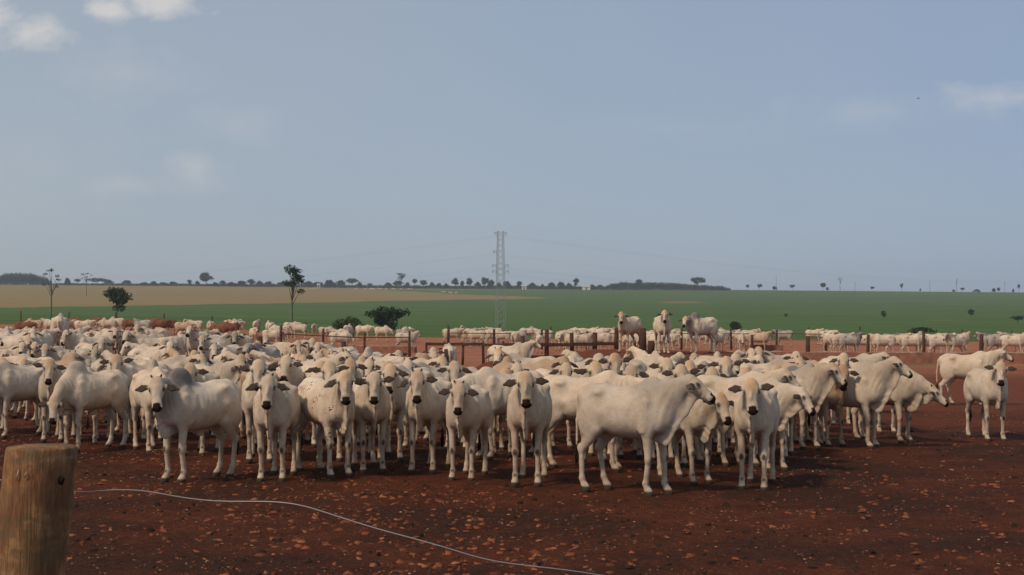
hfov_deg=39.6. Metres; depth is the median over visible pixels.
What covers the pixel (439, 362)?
cow
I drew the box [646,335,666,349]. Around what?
cow
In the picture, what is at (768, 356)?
cow
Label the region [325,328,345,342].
cow
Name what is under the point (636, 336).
cow
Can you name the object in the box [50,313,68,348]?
cow
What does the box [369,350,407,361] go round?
cow
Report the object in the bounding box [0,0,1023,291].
sky
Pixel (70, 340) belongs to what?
cow
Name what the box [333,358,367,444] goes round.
cow
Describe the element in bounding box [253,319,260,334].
cow
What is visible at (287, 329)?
cow
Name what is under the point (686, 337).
cow
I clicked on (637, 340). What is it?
cow
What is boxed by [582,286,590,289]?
farm building
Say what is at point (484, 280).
tree
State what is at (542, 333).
fence
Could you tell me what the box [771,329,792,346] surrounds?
cow
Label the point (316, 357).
cow
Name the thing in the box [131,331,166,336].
cow
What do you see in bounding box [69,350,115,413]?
cow
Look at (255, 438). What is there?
cow
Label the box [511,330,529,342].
cow
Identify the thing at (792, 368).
cow
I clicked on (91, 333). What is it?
cow
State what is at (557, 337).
cow
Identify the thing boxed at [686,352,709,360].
cow
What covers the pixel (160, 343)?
cow
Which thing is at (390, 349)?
feed trough
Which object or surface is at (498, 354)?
cow
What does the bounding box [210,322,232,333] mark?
cow
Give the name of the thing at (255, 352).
cow
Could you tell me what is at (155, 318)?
cow
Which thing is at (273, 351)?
cow
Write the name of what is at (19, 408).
cow
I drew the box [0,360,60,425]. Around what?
cow
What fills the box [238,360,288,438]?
cow
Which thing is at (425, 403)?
cow
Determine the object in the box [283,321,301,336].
cow
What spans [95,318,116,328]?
cow
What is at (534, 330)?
cow
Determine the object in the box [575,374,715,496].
cow
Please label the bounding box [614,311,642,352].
cow
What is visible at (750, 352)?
cow
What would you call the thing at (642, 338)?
fence post
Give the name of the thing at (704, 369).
cow
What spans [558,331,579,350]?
cow
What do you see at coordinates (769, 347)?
feed trough
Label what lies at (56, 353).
cow
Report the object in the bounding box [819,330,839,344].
cow
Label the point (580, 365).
cow
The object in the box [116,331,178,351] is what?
cow
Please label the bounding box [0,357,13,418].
cow
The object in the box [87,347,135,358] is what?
cow
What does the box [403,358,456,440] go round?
cow
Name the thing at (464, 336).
cow
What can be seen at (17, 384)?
cow
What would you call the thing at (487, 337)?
cow
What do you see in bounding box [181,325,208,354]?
cow
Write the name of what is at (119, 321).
cow
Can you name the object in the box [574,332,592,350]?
cow
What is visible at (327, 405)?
cow
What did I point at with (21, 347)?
cow
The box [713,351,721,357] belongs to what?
cow
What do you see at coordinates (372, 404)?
cow
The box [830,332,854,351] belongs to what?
cow
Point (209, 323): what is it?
cow
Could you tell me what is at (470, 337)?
cow
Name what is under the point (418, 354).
cow
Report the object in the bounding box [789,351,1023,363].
feed trough
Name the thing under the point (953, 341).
cow
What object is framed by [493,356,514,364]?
cow
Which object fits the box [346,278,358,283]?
tree
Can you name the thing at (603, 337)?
cow
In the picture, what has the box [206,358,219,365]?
cow
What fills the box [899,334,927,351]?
cow
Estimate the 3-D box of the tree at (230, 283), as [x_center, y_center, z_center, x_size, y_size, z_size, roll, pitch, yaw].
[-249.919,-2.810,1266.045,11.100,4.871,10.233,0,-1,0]
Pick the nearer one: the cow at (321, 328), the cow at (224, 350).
the cow at (224, 350)
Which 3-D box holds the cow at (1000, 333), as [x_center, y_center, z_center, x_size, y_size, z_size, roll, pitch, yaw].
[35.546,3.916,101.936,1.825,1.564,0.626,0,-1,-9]
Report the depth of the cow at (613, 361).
24.78 m
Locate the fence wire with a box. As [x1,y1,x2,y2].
[0,479,599,574]
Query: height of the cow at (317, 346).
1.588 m
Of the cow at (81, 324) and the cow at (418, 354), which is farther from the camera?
the cow at (81, 324)
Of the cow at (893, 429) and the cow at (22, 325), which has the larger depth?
the cow at (22, 325)
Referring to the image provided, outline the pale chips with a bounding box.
[1,414,1023,574]
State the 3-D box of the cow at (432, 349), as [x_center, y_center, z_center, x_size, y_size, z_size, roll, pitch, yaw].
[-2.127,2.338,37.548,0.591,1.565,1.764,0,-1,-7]
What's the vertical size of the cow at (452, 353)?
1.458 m
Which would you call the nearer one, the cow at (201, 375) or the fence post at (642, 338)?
the cow at (201, 375)
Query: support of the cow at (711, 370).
on the ground
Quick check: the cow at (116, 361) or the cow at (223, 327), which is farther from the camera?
the cow at (223, 327)
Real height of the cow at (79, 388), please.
1.554 m
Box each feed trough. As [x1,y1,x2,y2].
[357,345,416,352]
[728,351,784,354]
[745,344,782,350]
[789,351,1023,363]
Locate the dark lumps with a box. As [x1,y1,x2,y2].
[0,426,1023,574]
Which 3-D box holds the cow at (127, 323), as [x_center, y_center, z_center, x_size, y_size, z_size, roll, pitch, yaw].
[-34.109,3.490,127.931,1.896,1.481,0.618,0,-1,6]
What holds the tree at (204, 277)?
on the ground
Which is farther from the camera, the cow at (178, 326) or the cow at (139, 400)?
the cow at (178, 326)
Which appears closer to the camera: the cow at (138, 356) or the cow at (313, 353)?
the cow at (138, 356)
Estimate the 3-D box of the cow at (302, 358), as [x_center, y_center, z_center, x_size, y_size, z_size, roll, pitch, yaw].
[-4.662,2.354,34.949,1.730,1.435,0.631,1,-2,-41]
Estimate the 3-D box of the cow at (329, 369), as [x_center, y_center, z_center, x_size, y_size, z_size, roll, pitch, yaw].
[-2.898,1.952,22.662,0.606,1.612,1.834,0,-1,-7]
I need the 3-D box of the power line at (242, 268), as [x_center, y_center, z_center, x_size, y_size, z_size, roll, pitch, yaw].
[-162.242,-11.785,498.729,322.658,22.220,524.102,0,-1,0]
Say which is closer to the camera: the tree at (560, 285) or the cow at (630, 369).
the cow at (630, 369)
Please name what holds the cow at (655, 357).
on the ground
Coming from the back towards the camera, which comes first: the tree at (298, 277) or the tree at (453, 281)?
the tree at (453, 281)
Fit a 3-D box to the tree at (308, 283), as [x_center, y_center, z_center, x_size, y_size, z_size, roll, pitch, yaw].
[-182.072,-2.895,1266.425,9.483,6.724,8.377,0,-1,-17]
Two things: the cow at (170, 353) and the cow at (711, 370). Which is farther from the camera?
the cow at (170, 353)
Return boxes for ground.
[0,284,1023,574]
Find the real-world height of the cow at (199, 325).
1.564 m
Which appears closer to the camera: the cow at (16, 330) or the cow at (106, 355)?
the cow at (106, 355)
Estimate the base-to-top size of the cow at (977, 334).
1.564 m
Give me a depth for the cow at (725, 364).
24.96 m
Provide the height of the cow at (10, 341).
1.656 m
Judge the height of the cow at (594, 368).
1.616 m
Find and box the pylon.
[493,231,508,329]
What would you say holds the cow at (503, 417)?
on the ground
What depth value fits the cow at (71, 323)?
121.99 m
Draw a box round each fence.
[12,311,448,336]
[236,322,410,351]
[408,341,514,364]
[447,324,1011,338]
[447,327,826,350]
[521,328,618,357]
[751,332,983,351]
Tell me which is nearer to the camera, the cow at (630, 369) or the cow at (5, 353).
the cow at (630, 369)
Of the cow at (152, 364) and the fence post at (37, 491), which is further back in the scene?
the cow at (152, 364)
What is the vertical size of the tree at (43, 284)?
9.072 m
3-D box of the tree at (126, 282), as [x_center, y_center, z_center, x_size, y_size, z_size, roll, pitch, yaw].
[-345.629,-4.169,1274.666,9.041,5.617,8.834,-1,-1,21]
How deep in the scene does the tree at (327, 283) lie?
1258.90 m
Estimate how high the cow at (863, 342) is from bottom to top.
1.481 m
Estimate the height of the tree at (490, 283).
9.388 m
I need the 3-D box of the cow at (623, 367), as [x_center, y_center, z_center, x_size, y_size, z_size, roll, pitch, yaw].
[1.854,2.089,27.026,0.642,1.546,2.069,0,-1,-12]
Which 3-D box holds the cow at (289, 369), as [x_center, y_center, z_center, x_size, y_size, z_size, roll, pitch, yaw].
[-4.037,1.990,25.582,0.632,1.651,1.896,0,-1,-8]
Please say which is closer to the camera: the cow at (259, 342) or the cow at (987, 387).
the cow at (987, 387)
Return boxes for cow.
[0,326,12,334]
[0,328,42,349]
[0,342,32,353]
[0,349,54,408]
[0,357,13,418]
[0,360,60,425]
[0,361,49,438]
[0,403,3,430]
[1,357,13,412]
[3,328,30,335]
[6,354,38,420]
[12,326,28,333]
[14,358,87,421]
[15,321,37,329]
[17,401,25,414]
[19,335,42,355]
[25,318,42,331]
[26,341,41,357]
[32,359,75,442]
[33,352,82,430]
[34,343,90,360]
[36,328,61,346]
[38,361,128,451]
[40,318,50,328]
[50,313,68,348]
[59,330,111,352]
[68,319,76,329]
[69,325,93,333]
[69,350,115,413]
[74,320,97,329]
[75,338,111,350]
[75,367,98,444]
[81,345,102,356]
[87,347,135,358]
[88,317,108,324]
[88,330,99,336]
[91,350,121,422]
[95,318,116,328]
[97,357,171,433]
[99,327,122,353]
[99,354,134,439]
[109,316,123,329]
[111,337,122,353]
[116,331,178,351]
[119,341,155,355]
[122,318,135,329]
[127,341,180,360]
[129,324,168,336]
[129,366,167,452]
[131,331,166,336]
[131,351,213,421]
[132,318,151,328]
[134,353,151,417]
[135,333,183,354]
[135,367,241,482]
[141,359,168,440]
[144,317,161,320]
[151,319,171,328]
[151,339,166,347]
[161,348,180,360]
[164,318,176,334]
[174,321,195,335]
[174,331,187,354]
[178,334,186,353]
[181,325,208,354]
[181,350,197,356]
[183,319,202,331]
[184,363,219,455]
[187,359,245,437]
[193,335,216,359]
[203,342,242,359]
[204,329,221,335]
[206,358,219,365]
[207,320,213,329]
[209,331,243,345]
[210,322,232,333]
[214,348,228,358]
[219,351,236,362]
[220,322,240,330]
[226,352,270,429]
[227,319,245,332]
[236,343,280,357]
[238,334,252,345]
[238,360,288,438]
[239,359,279,463]
[240,341,266,346]
[245,352,281,361]
[245,361,278,446]
[245,372,300,481]
[249,327,257,342]
[250,350,273,358]
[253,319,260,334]
[256,336,272,344]
[262,329,284,341]
[262,340,306,356]
[268,327,285,341]
[269,325,289,342]
[272,338,315,355]
[272,353,304,445]
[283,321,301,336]
[287,351,302,360]
[288,323,306,338]
[294,349,353,371]
[295,355,313,361]
[296,370,366,479]
[302,351,328,362]
[303,361,334,447]
[307,350,316,356]
[308,342,358,352]
[310,323,316,338]
[310,361,348,461]
[313,357,381,435]
[318,326,333,341]
[319,348,337,356]
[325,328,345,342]
[329,331,354,346]
[333,347,360,359]
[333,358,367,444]
[343,323,353,334]
[352,371,394,473]
[355,325,374,340]
[355,355,374,361]
[362,347,383,358]
[366,363,408,461]
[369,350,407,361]
[371,361,434,448]
[374,325,393,341]
[374,356,449,433]
[381,358,403,425]
[382,351,438,360]
[395,331,420,345]
[396,328,415,332]
[397,368,451,474]
[403,352,429,360]
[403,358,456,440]
[411,353,434,359]
[422,347,444,355]
[437,361,478,449]
[438,380,492,480]
[439,343,456,365]
[442,328,464,345]
[451,366,543,460]
[461,330,480,345]
[462,329,485,347]
[483,368,511,455]
[484,347,555,421]
[485,327,501,341]
[485,328,500,346]
[487,340,542,361]
[489,330,510,342]
[492,356,578,433]
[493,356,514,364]
[503,370,551,487]
[506,361,531,442]
[507,329,527,342]
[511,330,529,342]
[520,326,534,339]
[531,328,552,346]
[531,362,578,448]
[532,370,645,472]
[534,332,542,353]
[554,331,563,350]
[558,329,579,347]
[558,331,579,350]
[560,348,583,362]
[564,334,569,349]
[570,354,595,377]
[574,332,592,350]
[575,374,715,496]
[576,361,609,462]
[584,353,632,441]
[584,353,646,371]
[587,332,611,348]
[591,328,611,332]
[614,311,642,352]
[617,364,648,458]
[620,358,628,371]
[622,334,638,346]
[623,346,650,358]
[634,350,663,369]
[636,333,657,348]
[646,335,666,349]
[646,357,685,452]
[652,364,700,466]
[653,309,672,353]
[655,388,733,485]
[660,333,681,349]
[670,352,687,363]
[674,360,705,445]
[676,330,690,348]
[678,312,717,353]
[679,331,699,348]
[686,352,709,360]
[693,348,764,361]
[694,353,750,426]
[694,354,766,363]
[694,367,799,466]
[695,366,727,454]
[698,335,710,347]
[698,361,710,372]
[705,335,710,350]
[709,355,742,445]
[710,331,726,350]
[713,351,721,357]
[716,331,729,347]
[720,377,815,471]
[727,367,757,456]
[728,378,779,491]
[729,330,749,348]
[738,332,745,350]
[740,355,806,370]
[741,328,760,345]
[748,331,772,350]
[754,363,813,439]
[755,346,791,362]
[760,362,847,449]
[762,364,795,458]
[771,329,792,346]
[781,360,826,433]
[783,351,810,415]
[793,364,858,446]
[805,328,824,344]
[807,356,912,448]
[818,352,857,425]
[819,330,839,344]
[821,332,845,351]
[823,331,836,351]
[827,351,889,412]
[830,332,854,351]
[837,332,864,351]
[850,364,948,443]
[853,333,872,351]
[858,364,905,433]
[864,333,895,351]
[882,333,906,351]
[885,333,911,351]
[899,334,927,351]
[913,334,938,351]
[925,333,947,351]
[927,333,956,351]
[936,349,1013,405]
[942,333,966,352]
[950,331,972,351]
[963,361,1016,441]
[974,332,1000,351]
[986,334,1012,351]
[996,331,1018,351]
[1000,333,1023,351]
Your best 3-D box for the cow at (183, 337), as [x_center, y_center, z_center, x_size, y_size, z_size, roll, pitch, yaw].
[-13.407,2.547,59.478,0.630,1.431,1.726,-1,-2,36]
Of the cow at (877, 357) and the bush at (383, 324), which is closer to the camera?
the cow at (877, 357)
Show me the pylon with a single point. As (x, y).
(497, 297)
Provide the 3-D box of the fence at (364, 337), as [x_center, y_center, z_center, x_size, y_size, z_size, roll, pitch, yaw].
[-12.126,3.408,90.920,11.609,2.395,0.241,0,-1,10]
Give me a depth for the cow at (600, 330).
131.76 m
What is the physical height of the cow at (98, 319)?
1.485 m
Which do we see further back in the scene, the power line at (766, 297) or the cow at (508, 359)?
the power line at (766, 297)
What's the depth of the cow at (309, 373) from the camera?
24.77 m
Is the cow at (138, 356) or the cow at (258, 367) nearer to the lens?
the cow at (258, 367)
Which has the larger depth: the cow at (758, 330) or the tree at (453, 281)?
the tree at (453, 281)
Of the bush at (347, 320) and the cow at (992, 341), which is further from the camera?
the bush at (347, 320)
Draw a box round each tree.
[42,268,60,319]
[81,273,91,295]
[84,278,108,281]
[102,286,132,317]
[121,280,131,284]
[199,272,213,283]
[226,282,236,285]
[237,281,246,284]
[246,279,255,283]
[282,264,304,321]
[302,281,312,285]
[324,280,335,286]
[335,280,345,287]
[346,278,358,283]
[364,306,410,325]
[392,280,404,284]
[396,273,405,280]
[420,280,427,284]
[451,278,458,284]
[466,278,472,284]
[481,277,488,284]
[487,280,494,288]
[503,281,511,287]
[548,282,555,288]
[557,282,564,289]
[573,278,578,285]
[690,277,705,284]
[908,327,936,333]
[967,309,974,314]
[1009,316,1023,320]
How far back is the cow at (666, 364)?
23.42 m
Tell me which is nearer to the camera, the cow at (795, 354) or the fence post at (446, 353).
the cow at (795, 354)
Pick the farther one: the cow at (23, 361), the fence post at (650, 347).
the fence post at (650, 347)
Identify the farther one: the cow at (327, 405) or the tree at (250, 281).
the tree at (250, 281)
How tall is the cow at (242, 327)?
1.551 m
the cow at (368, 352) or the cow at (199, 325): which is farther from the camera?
the cow at (199, 325)
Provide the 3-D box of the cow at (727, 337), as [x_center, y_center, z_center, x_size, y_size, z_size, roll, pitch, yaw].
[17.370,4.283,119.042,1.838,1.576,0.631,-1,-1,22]
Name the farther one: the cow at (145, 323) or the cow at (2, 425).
the cow at (145, 323)
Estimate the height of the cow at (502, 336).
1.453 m
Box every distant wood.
[0,272,49,284]
[602,281,730,290]
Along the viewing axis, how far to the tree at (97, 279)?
1287.58 m
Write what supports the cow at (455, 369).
on the ground
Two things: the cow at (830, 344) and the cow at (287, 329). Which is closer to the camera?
the cow at (830, 344)
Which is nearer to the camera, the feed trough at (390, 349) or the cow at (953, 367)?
the cow at (953, 367)
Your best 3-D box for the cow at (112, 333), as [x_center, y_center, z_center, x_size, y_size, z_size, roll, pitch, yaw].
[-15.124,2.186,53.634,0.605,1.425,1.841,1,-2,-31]
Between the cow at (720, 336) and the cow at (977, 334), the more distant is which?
the cow at (720, 336)
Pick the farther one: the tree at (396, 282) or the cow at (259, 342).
the tree at (396, 282)
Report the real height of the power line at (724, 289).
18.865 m
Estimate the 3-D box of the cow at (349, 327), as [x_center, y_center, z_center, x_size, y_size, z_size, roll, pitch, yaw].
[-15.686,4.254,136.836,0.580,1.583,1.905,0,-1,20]
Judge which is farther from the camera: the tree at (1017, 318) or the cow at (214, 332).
the tree at (1017, 318)
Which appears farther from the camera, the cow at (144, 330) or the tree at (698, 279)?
the tree at (698, 279)
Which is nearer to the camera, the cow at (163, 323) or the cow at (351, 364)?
the cow at (351, 364)
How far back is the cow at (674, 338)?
101.98 m
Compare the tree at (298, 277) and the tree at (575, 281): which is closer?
the tree at (298, 277)
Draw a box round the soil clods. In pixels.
[0,413,1023,574]
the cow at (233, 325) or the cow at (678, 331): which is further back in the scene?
the cow at (233, 325)
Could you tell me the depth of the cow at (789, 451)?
23.50 m
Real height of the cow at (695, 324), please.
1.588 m
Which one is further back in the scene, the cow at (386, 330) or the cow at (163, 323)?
the cow at (386, 330)
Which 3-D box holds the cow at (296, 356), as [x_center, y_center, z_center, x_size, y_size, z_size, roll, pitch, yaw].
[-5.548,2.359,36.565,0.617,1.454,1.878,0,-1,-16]
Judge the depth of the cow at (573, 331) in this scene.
114.25 m
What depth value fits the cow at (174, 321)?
128.83 m
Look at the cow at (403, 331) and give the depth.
120.71 m
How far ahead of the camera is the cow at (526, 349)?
49.24 m
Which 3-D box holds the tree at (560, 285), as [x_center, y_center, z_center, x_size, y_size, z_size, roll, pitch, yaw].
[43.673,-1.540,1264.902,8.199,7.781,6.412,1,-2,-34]
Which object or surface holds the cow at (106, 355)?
on the ground
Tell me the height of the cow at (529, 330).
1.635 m
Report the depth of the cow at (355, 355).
40.66 m
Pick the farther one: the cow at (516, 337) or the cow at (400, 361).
the cow at (516, 337)
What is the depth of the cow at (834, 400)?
25.02 m
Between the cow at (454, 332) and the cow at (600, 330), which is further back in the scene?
the cow at (600, 330)
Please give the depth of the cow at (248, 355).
34.87 m
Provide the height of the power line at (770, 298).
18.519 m
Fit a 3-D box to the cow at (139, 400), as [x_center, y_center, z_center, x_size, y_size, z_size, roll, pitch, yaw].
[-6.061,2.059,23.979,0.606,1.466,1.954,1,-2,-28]
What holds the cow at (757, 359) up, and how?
on the ground
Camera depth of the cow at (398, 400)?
22.36 m
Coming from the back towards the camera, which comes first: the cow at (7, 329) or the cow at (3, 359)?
the cow at (7, 329)
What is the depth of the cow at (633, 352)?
36.43 m
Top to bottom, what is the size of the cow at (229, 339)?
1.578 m
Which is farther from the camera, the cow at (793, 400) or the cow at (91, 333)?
the cow at (91, 333)
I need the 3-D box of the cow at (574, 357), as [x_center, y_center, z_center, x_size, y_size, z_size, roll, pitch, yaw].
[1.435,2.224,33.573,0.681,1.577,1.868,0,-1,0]
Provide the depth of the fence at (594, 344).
68.36 m
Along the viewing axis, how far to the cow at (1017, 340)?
85.78 m
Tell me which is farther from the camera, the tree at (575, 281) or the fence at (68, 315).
the tree at (575, 281)
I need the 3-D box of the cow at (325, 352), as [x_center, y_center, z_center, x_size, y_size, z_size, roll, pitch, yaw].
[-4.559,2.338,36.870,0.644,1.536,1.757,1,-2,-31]
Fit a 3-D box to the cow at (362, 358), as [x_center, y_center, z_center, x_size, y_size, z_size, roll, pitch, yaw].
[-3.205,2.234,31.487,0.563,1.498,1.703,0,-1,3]
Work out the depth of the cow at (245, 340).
49.34 m
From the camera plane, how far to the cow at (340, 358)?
28.42 m
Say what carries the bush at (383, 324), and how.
on the ground
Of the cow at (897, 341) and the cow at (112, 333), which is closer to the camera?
the cow at (112, 333)
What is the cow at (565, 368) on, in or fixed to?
on the ground
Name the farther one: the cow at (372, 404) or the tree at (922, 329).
the tree at (922, 329)
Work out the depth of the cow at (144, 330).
52.30 m
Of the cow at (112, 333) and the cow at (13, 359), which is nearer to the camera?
the cow at (13, 359)
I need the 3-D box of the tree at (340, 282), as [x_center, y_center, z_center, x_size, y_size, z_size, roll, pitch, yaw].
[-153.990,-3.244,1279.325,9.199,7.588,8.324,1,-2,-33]
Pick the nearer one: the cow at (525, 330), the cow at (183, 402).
the cow at (183, 402)
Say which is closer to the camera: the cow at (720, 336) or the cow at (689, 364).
the cow at (689, 364)
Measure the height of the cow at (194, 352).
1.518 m
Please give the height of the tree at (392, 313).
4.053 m
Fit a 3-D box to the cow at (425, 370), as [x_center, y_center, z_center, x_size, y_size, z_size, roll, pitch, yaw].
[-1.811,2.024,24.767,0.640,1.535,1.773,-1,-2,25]
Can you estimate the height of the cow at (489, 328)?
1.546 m
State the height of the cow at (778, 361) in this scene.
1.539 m
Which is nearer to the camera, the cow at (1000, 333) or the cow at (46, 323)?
the cow at (1000, 333)
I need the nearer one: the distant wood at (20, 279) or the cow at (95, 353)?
the cow at (95, 353)
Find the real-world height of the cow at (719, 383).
1.528 m
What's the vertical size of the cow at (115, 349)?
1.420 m
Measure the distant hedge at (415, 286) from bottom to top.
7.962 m
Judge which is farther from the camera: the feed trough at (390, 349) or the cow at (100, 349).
the feed trough at (390, 349)
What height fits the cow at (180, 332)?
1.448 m
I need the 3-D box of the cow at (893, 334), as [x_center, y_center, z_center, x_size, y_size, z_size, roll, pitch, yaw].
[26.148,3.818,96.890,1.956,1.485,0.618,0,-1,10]
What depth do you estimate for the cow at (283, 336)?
104.85 m
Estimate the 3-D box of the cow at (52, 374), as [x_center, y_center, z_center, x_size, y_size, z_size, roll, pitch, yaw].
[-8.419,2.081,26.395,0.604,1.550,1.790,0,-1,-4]
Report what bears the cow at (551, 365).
on the ground
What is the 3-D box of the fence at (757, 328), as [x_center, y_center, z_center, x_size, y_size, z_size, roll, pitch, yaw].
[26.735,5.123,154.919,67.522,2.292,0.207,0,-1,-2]
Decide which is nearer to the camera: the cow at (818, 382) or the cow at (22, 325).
the cow at (818, 382)
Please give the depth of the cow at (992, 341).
87.71 m
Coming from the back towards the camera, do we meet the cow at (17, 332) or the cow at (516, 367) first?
the cow at (17, 332)
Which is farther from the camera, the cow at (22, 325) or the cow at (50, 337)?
the cow at (22, 325)
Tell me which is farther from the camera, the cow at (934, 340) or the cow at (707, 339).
the cow at (707, 339)
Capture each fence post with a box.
[0,443,77,574]
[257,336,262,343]
[444,349,447,361]
[639,328,645,350]
[648,341,653,353]
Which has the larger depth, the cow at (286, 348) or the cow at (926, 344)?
the cow at (926, 344)
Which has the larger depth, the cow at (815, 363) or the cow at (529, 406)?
the cow at (815, 363)
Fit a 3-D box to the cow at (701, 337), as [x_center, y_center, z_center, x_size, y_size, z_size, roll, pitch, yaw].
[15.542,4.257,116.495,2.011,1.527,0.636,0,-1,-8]
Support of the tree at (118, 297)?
on the ground
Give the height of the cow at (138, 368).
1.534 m
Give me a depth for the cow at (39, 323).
117.82 m
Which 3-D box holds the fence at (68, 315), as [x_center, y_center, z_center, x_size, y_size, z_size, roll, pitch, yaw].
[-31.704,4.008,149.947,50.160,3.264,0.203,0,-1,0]
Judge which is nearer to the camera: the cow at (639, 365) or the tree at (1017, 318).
the cow at (639, 365)
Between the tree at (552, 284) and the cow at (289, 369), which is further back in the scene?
the tree at (552, 284)
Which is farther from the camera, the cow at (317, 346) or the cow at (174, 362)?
the cow at (317, 346)
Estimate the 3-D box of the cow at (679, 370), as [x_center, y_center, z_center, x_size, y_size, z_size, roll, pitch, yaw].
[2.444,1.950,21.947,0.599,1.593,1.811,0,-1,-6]
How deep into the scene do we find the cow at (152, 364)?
26.18 m
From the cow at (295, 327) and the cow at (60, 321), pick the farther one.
the cow at (295, 327)
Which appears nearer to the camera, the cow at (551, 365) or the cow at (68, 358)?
the cow at (551, 365)
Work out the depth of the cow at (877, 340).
85.77 m
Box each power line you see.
[1,236,499,277]
[500,274,1009,304]
[515,274,1018,304]
[533,270,1012,300]
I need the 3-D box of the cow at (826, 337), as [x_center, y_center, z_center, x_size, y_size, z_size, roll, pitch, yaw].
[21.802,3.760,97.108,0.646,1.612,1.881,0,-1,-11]
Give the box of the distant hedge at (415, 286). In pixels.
[53,283,601,289]
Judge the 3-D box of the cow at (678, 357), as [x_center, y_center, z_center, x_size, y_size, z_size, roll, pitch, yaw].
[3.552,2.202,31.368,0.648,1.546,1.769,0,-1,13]
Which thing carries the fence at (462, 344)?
on the ground
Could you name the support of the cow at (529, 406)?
on the ground
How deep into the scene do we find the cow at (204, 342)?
42.15 m
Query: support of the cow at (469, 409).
on the ground
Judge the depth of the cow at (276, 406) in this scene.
19.62 m
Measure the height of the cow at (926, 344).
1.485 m
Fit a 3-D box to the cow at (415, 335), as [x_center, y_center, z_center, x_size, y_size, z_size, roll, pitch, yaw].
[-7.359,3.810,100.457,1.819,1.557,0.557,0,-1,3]
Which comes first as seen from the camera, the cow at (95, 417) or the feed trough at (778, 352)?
the cow at (95, 417)
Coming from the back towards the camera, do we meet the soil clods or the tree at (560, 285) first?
the tree at (560, 285)
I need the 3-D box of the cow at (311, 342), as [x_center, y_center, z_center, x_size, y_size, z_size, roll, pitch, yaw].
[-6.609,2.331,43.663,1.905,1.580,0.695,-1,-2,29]
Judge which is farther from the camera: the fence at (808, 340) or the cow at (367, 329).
the cow at (367, 329)
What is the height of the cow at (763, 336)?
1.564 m
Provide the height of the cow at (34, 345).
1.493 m
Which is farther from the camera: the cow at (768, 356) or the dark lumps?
the cow at (768, 356)
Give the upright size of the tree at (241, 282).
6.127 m
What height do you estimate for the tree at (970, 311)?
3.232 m
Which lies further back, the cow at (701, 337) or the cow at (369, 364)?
the cow at (701, 337)
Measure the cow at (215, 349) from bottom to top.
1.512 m
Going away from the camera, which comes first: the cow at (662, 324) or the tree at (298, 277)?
the cow at (662, 324)
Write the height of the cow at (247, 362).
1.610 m
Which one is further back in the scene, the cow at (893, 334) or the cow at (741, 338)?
the cow at (741, 338)
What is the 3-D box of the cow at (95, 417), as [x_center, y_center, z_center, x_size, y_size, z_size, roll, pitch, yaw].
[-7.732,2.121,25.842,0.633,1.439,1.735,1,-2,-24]
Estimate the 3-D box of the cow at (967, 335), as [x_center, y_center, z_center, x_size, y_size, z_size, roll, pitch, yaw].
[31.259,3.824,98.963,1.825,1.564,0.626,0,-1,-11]
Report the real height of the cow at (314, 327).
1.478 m
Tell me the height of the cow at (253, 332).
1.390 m
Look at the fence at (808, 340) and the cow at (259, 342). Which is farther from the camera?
the fence at (808, 340)
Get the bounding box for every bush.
[330,316,363,329]
[373,312,397,334]
[729,321,741,329]
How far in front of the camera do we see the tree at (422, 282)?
1275.12 m
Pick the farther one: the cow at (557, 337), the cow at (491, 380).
the cow at (557, 337)
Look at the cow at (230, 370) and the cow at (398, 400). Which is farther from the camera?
the cow at (230, 370)
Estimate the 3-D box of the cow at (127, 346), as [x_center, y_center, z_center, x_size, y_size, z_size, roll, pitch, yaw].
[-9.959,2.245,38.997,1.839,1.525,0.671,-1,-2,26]
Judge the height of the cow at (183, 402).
1.599 m
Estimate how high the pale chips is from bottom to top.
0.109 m
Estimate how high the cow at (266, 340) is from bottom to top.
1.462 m
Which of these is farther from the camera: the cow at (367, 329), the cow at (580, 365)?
the cow at (367, 329)
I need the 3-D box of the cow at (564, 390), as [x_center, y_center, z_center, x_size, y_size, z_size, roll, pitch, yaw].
[1.263,1.977,21.076,2.016,1.510,0.608,-1,-1,23]
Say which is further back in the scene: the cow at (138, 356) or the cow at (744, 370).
the cow at (138, 356)
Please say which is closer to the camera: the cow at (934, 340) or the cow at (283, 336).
the cow at (934, 340)
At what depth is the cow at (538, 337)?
97.34 m
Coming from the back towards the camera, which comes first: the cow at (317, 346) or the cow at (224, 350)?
the cow at (317, 346)
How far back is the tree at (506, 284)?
1256.02 m
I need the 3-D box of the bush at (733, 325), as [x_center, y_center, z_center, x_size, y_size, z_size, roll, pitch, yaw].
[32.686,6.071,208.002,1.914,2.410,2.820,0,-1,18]
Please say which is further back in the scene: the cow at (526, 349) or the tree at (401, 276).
the tree at (401, 276)
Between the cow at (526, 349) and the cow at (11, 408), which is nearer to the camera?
the cow at (11, 408)
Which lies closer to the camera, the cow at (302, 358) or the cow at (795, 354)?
the cow at (795, 354)
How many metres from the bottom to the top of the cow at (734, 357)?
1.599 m
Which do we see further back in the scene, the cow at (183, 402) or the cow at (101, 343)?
the cow at (101, 343)
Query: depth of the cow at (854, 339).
87.75 m
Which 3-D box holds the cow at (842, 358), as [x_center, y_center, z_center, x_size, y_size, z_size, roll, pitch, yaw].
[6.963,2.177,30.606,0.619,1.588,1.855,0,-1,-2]
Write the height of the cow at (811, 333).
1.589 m
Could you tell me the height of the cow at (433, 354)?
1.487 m
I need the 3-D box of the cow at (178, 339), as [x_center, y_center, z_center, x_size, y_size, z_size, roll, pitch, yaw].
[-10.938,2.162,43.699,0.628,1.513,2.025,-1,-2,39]
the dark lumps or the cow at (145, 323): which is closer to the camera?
the dark lumps

